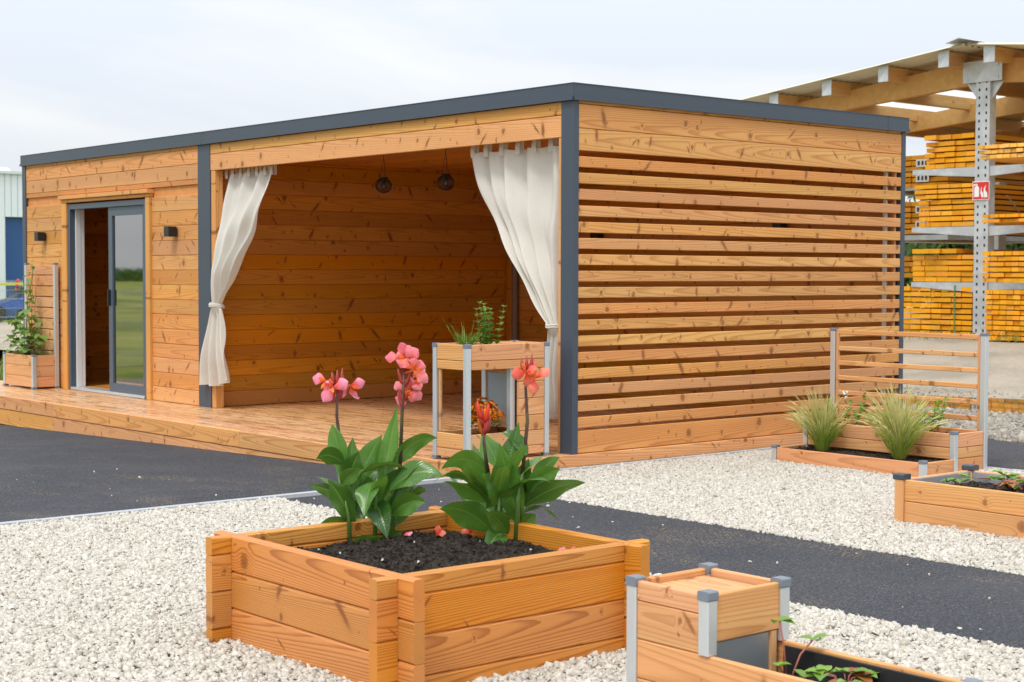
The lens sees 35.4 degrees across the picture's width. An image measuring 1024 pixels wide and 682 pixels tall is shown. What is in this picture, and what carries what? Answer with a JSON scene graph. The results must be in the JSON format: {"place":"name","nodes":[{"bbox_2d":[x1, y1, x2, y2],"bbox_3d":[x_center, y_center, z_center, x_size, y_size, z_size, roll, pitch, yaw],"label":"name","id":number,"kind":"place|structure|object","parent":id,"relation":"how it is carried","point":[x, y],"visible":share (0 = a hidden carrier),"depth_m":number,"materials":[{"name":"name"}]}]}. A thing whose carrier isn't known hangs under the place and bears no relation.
{"place":"outdoors","nodes":[
{"label":"outdoors","id":0,"kind":"place"},
{"bbox_2d":[0,362,2,380],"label":"weed clump","id":1,"kind":"object","parent":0,"point":[1,372],"visible":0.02,"depth_m":21.43,"materials":[{"name":"green plant"}]},
{"bbox_2d":[0,424,435,521],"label":"asphalt yard","id":2,"kind":"structure","parent":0,"point":[52,473],"depth_m":11.59,"materials":[{"name":"grey asphalt"}]},
{"bbox_2d":[0,477,460,524],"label":"kerb","id":3,"kind":"structure","parent":2,"relation":"on","point":[315,493],"depth_m":9.68,"materials":[{"name":"grey concrete"}]},
{"bbox_2d":[0,380,800,479],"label":"timber deck","id":4,"kind":"structure","parent":2,"relation":"on","point":[298,431],"depth_m":14.67,"materials":[{"name":"brown wood"}]},
{"bbox_2d":[3,263,59,389],"bbox_3d":[-5.476,-0.182,18.220,0.315,1.410,0.830,-2,3,-40],"label":"screen planter","id":5,"kind":"object","parent":4,"relation":"on","point":[32,371],"visible":0.95,"depth_m":18.10,"materials":[{"name":"wood"}]},
{"bbox_2d":[3,264,49,354],"bbox_3d":[-5.518,-0.339,18.217,0.368,1.067,0.920,-1,3,-34],"label":"climbing bean","id":6,"kind":"object","parent":5,"relation":"in","point":[23,330],"visible":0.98,"depth_m":18.22,"materials":[{"name":"green plant"}]},
{"bbox_2d":[19,82,909,472],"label":"garden pavilion","id":7,"kind":"structure","parent":4,"relation":"on","point":[691,276],"depth_m":15.19,"materials":[{"name":"wood"}]},
{"bbox_2d":[34,232,45,240],"bbox_3d":[-5.371,-1.189,18.251,0.106,0.100,0.100,-2,3,-40],"label":"wall lamp","id":8,"kind":"object","parent":7,"relation":"attached to","point":[39,236],"visible":1,"depth_m":18.21,"materials":[{"name":"black metal"}]},
{"bbox_2d":[164,226,176,236],"bbox_3d":[-3.385,-1.086,15.899,0.106,0.100,0.100,-2,3,-40],"label":"wall lamp","id":9,"kind":"object","parent":7,"relation":"attached to","point":[170,231],"visible":1,"depth_m":15.86,"materials":[{"name":"black metal"}]},
{"bbox_2d":[199,165,276,385],"bbox_3d":[-2.611,-0.605,15.123,0.294,2.113,1.115,-2,3,-40],"label":"curtain","id":10,"kind":"object","parent":7,"relation":"hanging from","point":[245,192],"visible":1,"depth_m":15.14,"materials":[{"name":"beige fabric"}]},
{"bbox_2d":[375,155,391,192],"bbox_3d":[-1.168,-1.533,14.582,0.152,0.375,0.153,-2,3,-40],"label":"pendant lamp","id":11,"kind":"object","parent":7,"relation":"hanging from","point":[384,186],"visible":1,"depth_m":14.56,"materials":[{"name":"black metal"}]},
{"bbox_2d":[437,149,453,190],"bbox_3d":[-0.574,-1.496,13.880,0.152,0.387,0.153,-2,3,-40],"label":"pendant lamp","id":12,"kind":"object","parent":7,"relation":"hanging from","point":[445,186],"visible":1,"depth_m":13.86,"materials":[{"name":"black metal"}]},
{"bbox_2d":[470,138,558,418],"bbox_3d":[0.054,-0.484,12.177,0.153,2.095,1.179,-2,3,-37],"label":"curtain","id":13,"kind":"object","parent":7,"relation":"hanging from","point":[519,190],"visible":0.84,"depth_m":11.99,"materials":[{"name":"beige fabric"}]},
{"bbox_2d":[590,233,602,237],"bbox_3d":[0.889,-1.101,16.753,0.106,0.100,0.100,-2,3,-40],"label":"wall lamp","id":14,"kind":"object","parent":7,"relation":"attached to","point":[596,235],"visible":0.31,"depth_m":16.72,"materials":[{"name":"black metal"}]},
{"bbox_2d":[772,223,786,227],"bbox_3d":[2.486,-1.058,14.860,0.106,0.100,0.100,-2,3,-40],"label":"wall lamp","id":15,"kind":"object","parent":7,"relation":"attached to","point":[779,225],"visible":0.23,"depth_m":14.82,"materials":[{"name":"black metal"}]},
{"bbox_2d":[432,340,549,458],"bbox_3d":[-0.146,0.416,11.363,0.760,0.815,0.390,-2,3,-40],"label":"planter cabinet","id":16,"kind":"object","parent":4,"relation":"on","point":[497,364],"visible":0.88,"depth_m":11.28,"materials":[{"name":"wood"}]},
{"bbox_2d":[442,318,481,344],"bbox_3d":[-0.314,-0.073,11.115,0.254,0.282,0.315,-2,3,-40],"label":"chive tuft","id":17,"kind":"object","parent":16,"relation":"on","point":[464,340],"visible":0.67,"depth_m":11.13,"materials":[{"name":"green plant"}]},
{"bbox_2d":[459,396,504,428],"bbox_3d":[-0.197,0.503,11.219,0.306,0.232,0.306,1,2,13],"label":"chrysanthemum","id":18,"kind":"object","parent":16,"relation":"in","point":[496,413],"visible":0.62,"depth_m":11.17,"materials":[{"name":"orange plant"}]},
{"bbox_2d":[474,301,506,344],"bbox_3d":[-0.163,-0.109,11.255,0.220,0.343,0.195,2,3,31],"label":"mint plant","id":19,"kind":"object","parent":16,"relation":"on","point":[484,330],"visible":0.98,"depth_m":11.24,"materials":[{"name":"green plant"}]},
{"bbox_2d":[0,307,1023,398],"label":"sandy yard","id":20,"kind":"structure","parent":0,"point":[1006,368],"depth_m":22.19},
{"bbox_2d":[739,37,1023,333],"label":"timber store","id":21,"kind":"structure","parent":20,"relation":"on","point":[963,85],"depth_m":26.75,"materials":[{"name":"metal"}]},
{"bbox_2d":[904,257,1018,277],"bbox_3d":[9.064,-1.493,32.555,4.044,0.406,2.244,-2,3,-40],"label":"timber pack","id":22,"kind":"object","parent":21,"relation":"on","point":[908,261],"visible":0.05,"depth_m":30.91,"materials":[{"name":"wood"}]},
{"bbox_2d":[905,155,1023,187],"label":"timber pack","id":23,"kind":"object","parent":21,"relation":"on","point":[917,162],"visible":0.3,"depth_m":30.89,"materials":[{"name":"yellow wood"}]},
{"bbox_2d":[905,202,1023,236],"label":"timber pack","id":24,"kind":"object","parent":21,"relation":"on","point":[912,211],"visible":0.16,"depth_m":31.02,"materials":[{"name":"yellow wood"}]},
{"bbox_2d":[913,255,1023,281],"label":"timber pack","id":25,"kind":"object","parent":21,"relation":"on","point":[969,266],"visible":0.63,"depth_m":26.55,"materials":[{"name":"yellow wood"}]},
{"bbox_2d":[912,249,1023,254],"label":"timber pack","id":26,"kind":"object","parent":25,"relation":"on","point":[946,251],"visible":0.62,"depth_m":26.50,"materials":[{"name":"wood"}]},
{"bbox_2d":[918,199,1023,226],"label":"timber pack","id":27,"kind":"object","parent":21,"relation":"on","point":[953,213],"visible":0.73,"depth_m":26.52,"materials":[{"name":"yellow wood"}]},
{"bbox_2d":[915,183,1023,200],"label":"timber pack","id":28,"kind":"object","parent":27,"relation":"on","point":[951,191],"visible":0.82,"depth_m":26.52,"materials":[{"name":"yellow wood"}]},
{"bbox_2d":[925,139,1023,175],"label":"timber pack","id":29,"kind":"object","parent":21,"relation":"on","point":[952,154],"visible":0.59,"depth_m":26.38,"materials":[{"name":"wood"}]},
{"bbox_2d":[924,133,1023,142],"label":"timber pack","id":30,"kind":"object","parent":29,"relation":"on","point":[966,136],"visible":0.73,"depth_m":26.46,"materials":[{"name":"wood"}]},
{"bbox_2d":[972,181,989,199],"bbox_3d":[7.553,-2.423,25.810,0.012,0.300,0.312,-2,3,-40],"label":"fire extinguisher sign","id":31,"kind":"object","parent":21,"relation":"attached to","point":[981,190],"visible":1,"depth_m":25.80,"materials":[{"name":"red plastic"}]},
{"bbox_2d":[977,143,1023,162],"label":"timber pack","id":32,"kind":"object","parent":21,"relation":"on","point":[1010,152],"visible":1,"depth_m":24.20,"materials":[{"name":"wood"}]},
{"bbox_2d":[982,251,1023,281],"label":"timber pack","id":33,"kind":"object","parent":21,"relation":"on","point":[1006,253],"visible":1,"depth_m":24.32,"materials":[{"name":"wood"}]},
{"bbox_2d":[982,213,1023,223],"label":"timber pack","id":34,"kind":"object","parent":21,"relation":"on","point":[1009,218],"visible":1,"depth_m":24.29,"materials":[{"name":"wood"}]},
{"bbox_2d":[904,201,931,307],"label":"bushy tree","id":35,"kind":"object","parent":20,"relation":"on","point":[906,280],"visible":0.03,"depth_m":45.49,"materials":[{"name":"green plant"}]},
{"bbox_2d":[905,196,969,296],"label":"bushy tree","id":36,"kind":"object","parent":20,"relation":"on","point":[908,251],"visible":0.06,"depth_m":43.16,"materials":[{"name":"green plant"}]},
{"bbox_2d":[904,328,975,339],"bbox_3d":[6.543,-0.128,25.574,1.753,0.182,1.819,-2,3,-40],"label":"weed clump","id":37,"kind":"object","parent":20,"relation":"on","point":[927,331],"visible":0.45,"depth_m":25.54,"materials":[{"name":"green plant"}]},
{"bbox_2d":[904,285,1022,333],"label":"timber pack","id":38,"kind":"object","parent":20,"relation":"on","point":[951,310],"visible":0.53,"depth_m":26.62,"materials":[{"name":"yellow wood"}]},
{"bbox_2d":[903,404,1023,442],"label":"coarse gravel","id":39,"kind":"structure","parent":20,"relation":"on","point":[1008,425],"depth_m":14.83,"materials":[{"name":"grey gravel"}]},
{"bbox_2d":[903,384,1023,398],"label":"yard grit","id":40,"kind":"object","parent":20,"relation":"on","point":[905,391],"visible":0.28,"depth_m":19.20,"materials":[{"name":"grey gravel"}]},
{"bbox_2d":[904,395,1023,413],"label":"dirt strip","id":41,"kind":"object","parent":20,"relation":"on","point":[1004,405],"visible":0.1,"depth_m":17.20,"materials":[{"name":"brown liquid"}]},
{"bbox_2d":[907,243,1022,256],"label":"bushy tree","id":42,"kind":"object","parent":20,"relation":"on","point":[948,247],"visible":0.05,"depth_m":42.97,"materials":[{"name":"green plant"}]},
{"bbox_2d":[960,243,1023,282],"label":"bushy tree","id":43,"kind":"object","parent":20,"relation":"on","point":[1010,246],"visible":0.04,"depth_m":42.98,"materials":[{"name":"green plant"}]},
{"bbox_2d":[970,329,1023,342],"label":"weed clump","id":44,"kind":"object","parent":20,"relation":"on","point":[1015,338],"visible":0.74,"depth_m":24.15,"materials":[{"name":"green plant"}]},
{"bbox_2d":[985,290,1023,340],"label":"timber pack","id":45,"kind":"object","parent":20,"relation":"on","point":[1010,317],"visible":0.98,"depth_m":24.33,"materials":[{"name":"yellow wood"}]},
{"bbox_2d":[0,282,1023,364],"bbox_3d":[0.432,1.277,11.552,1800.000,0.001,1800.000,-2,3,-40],"label":"meadow","id":46,"kind":"structure","parent":0,"point":[4,321],"depth_m":57.81,"materials":[{"name":"green plant"}]},
{"bbox_2d":[0,167,22,317],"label":"white hall","id":47,"kind":"structure","parent":46,"relation":"on","point":[11,247],"depth_m":59.58,"materials":[{"name":"white metal"}]},
{"bbox_2d":[5,217,22,317],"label":"doorway","id":48,"kind":"structure","parent":47,"relation":"in","point":[13,225],"depth_m":59.74,"materials":[{"name":"blue"}]},
{"bbox_2d":[0,283,22,321],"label":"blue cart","id":49,"kind":"object","parent":46,"relation":"on","point":[16,304],"visible":0.23,"depth_m":55.49,"materials":[{"name":"blue"}]},
{"bbox_2d":[0,280,22,321],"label":"fence","id":50,"kind":"object","parent":46,"relation":"on","point":[9,298],"depth_m":53.29,"materials":[{"name":"metal"}]},
{"bbox_2d":[0,0,1023,201],"label":"sky","id":51,"kind":"structure","parent":0,"point":[74,74],"materials":[{"name":"white"}]},
{"bbox_2d":[0,448,1023,681],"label":"gravel bed","id":52,"kind":"object","parent":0,"point":[528,679],"depth_m":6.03,"materials":[{"name":"white gravel"}]},
{"bbox_2d":[206,506,649,681],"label":"canna planter","id":53,"kind":"object","parent":52,"relation":"on","point":[455,604],"visible":0.99,"depth_m":5.74,"materials":[{"name":"wood"}]},
{"bbox_2d":[310,342,442,541],"bbox_3d":[-0.548,0.433,6.512,0.563,0.857,0.380,0,2,7],"label":"canna lily","id":54,"kind":"object","parent":53,"relation":"in","point":[385,497],"visible":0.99,"depth_m":6.48,"materials":[{"name":"green plant"}]},
{"bbox_2d":[434,525,445,536],"bbox_3d":[-0.287,0.772,6.519,0.043,0.046,0.044,-2,3,-40],"label":"fallen blossom","id":55,"kind":"object","parent":53,"relation":"on","point":[439,531],"visible":1,"depth_m":6.51,"materials":[{"name":"pink plant"}]},
{"bbox_2d":[462,529,473,533],"bbox_3d":[-0.181,0.776,6.566,0.046,0.037,0.059,0,2,-9],"label":"fallen blossom","id":56,"kind":"object","parent":53,"relation":"on","point":[466,531],"visible":0.77,"depth_m":6.57,"materials":[{"name":"pink plant"}]},
{"bbox_2d":[435,354,585,544],"bbox_3d":[-0.043,0.458,6.455,0.554,0.812,0.427,-1,3,-27],"label":"canna lily","id":57,"kind":"object","parent":53,"relation":"in","point":[509,487],"visible":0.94,"depth_m":6.43,"materials":[{"name":"green plant"}]},
{"bbox_2d":[531,444,796,471],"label":"wall kerb","id":58,"kind":"structure","parent":52,"relation":"on","point":[665,459],"depth_m":12.09,"materials":[{"name":"grey concrete"}]},
{"bbox_2d":[625,562,982,681],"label":"planter box","id":59,"kind":"object","parent":52,"relation":"on","point":[707,622],"visible":0.95,"depth_m":4.95,"materials":[{"name":"wood"}]},
{"bbox_2d":[770,616,832,678],"bbox_3d":[0.868,0.945,4.832,0.275,0.212,0.180,-2,3,-40],"label":"strawberry plant","id":60,"kind":"object","parent":59,"relation":"on","point":[802,673],"visible":0.83,"depth_m":4.85,"materials":[{"name":"green plant"}]},
{"bbox_2d":[804,664,878,681],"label":"strawberry plant","id":61,"kind":"object","parent":59,"relation":"on","point":[864,674],"visible":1,"depth_m":4.73,"materials":[{"name":"green plant"}]},
{"bbox_2d":[771,328,989,476],"bbox_3d":[2.674,0.428,11.777,0.768,1.000,1.398,-2,3,-40],"label":"trellis bed","id":62,"kind":"object","parent":52,"relation":"on","point":[939,451],"visible":0.77,"depth_m":11.69,"materials":[{"name":"wood"}]},
{"bbox_2d":[785,386,857,450],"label":"feather grass","id":63,"kind":"object","parent":62,"relation":"on","point":[822,428],"depth_m":11.88,"materials":[{"name":"green plant"}]},
{"bbox_2d":[824,391,868,424],"bbox_3d":[2.549,0.509,12.217,0.350,0.272,0.251,0,2,0],"label":"vegetable plant","id":64,"kind":"object","parent":62,"relation":"on","point":[861,410],"visible":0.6,"depth_m":12.23,"materials":[{"name":"green plant"}]},
{"bbox_2d":[852,411,887,425],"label":"vegetable plant","id":65,"kind":"object","parent":62,"relation":"on","point":[855,418],"visible":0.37,"depth_m":12.04,"materials":[{"name":"green plant"}]},
{"bbox_2d":[912,394,951,431],"bbox_3d":[3.054,0.533,11.616,0.233,0.278,0.347,0,2,-4],"label":"vegetable plant","id":66,"kind":"object","parent":62,"relation":"on","point":[943,404],"visible":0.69,"depth_m":11.57,"materials":[{"name":"green plant"}]},
{"bbox_2d":[893,464,1023,538],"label":"strawberry bed","id":67,"kind":"object","parent":52,"relation":"on","point":[982,505],"visible":0.92,"depth_m":8.87,"materials":[{"name":"brown wood"}]},
{"bbox_2d":[940,473,973,484],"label":"strawberry plant","id":68,"kind":"object","parent":67,"relation":"on","point":[959,480],"visible":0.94,"depth_m":9.18,"materials":[{"name":"green plant"}]},
{"bbox_2d":[978,470,1021,481],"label":"strawberry plant","id":69,"kind":"object","parent":67,"relation":"on","point":[1002,477],"visible":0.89,"depth_m":9.24,"materials":[{"name":"green plant"}]},
{"bbox_2d":[993,478,1023,490],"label":"strawberry plant","id":70,"kind":"object","parent":67,"relation":"on","point":[1013,484],"visible":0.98,"depth_m":8.97,"materials":[{"name":"brown plant"}]},
{"bbox_2d":[987,466,1023,471],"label":"path kerb","id":71,"kind":"structure","parent":52,"relation":"on","point":[1005,468],"depth_m":11.51,"materials":[{"name":"grey concrete"}]},
{"bbox_2d":[287,482,1023,648],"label":"asphalt path","id":72,"kind":"structure","parent":0,"point":[946,598],"depth_m":7.63,"materials":[{"name":"grey asphalt"}]},
{"bbox_2d":[16,468,990,629],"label":"stray chips","id":73,"kind":"object","parent":72,"relation":"on","point":[613,521],"visible":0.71,"depth_m":8.67,"materials":[{"name":"white stone"}]},
{"bbox_2d":[845,382,949,459],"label":"feather grass","id":74,"kind":"object","parent":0,"point":[899,436],"depth_m":11.34,"materials":[{"name":"green plant"}]},
{"bbox_2d":[987,439,1023,469],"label":"asphalt side path","id":75,"kind":"structure","parent":0,"point":[1006,454],"depth_m":12.49,"materials":[{"name":"grey asphalt"}]}
]}

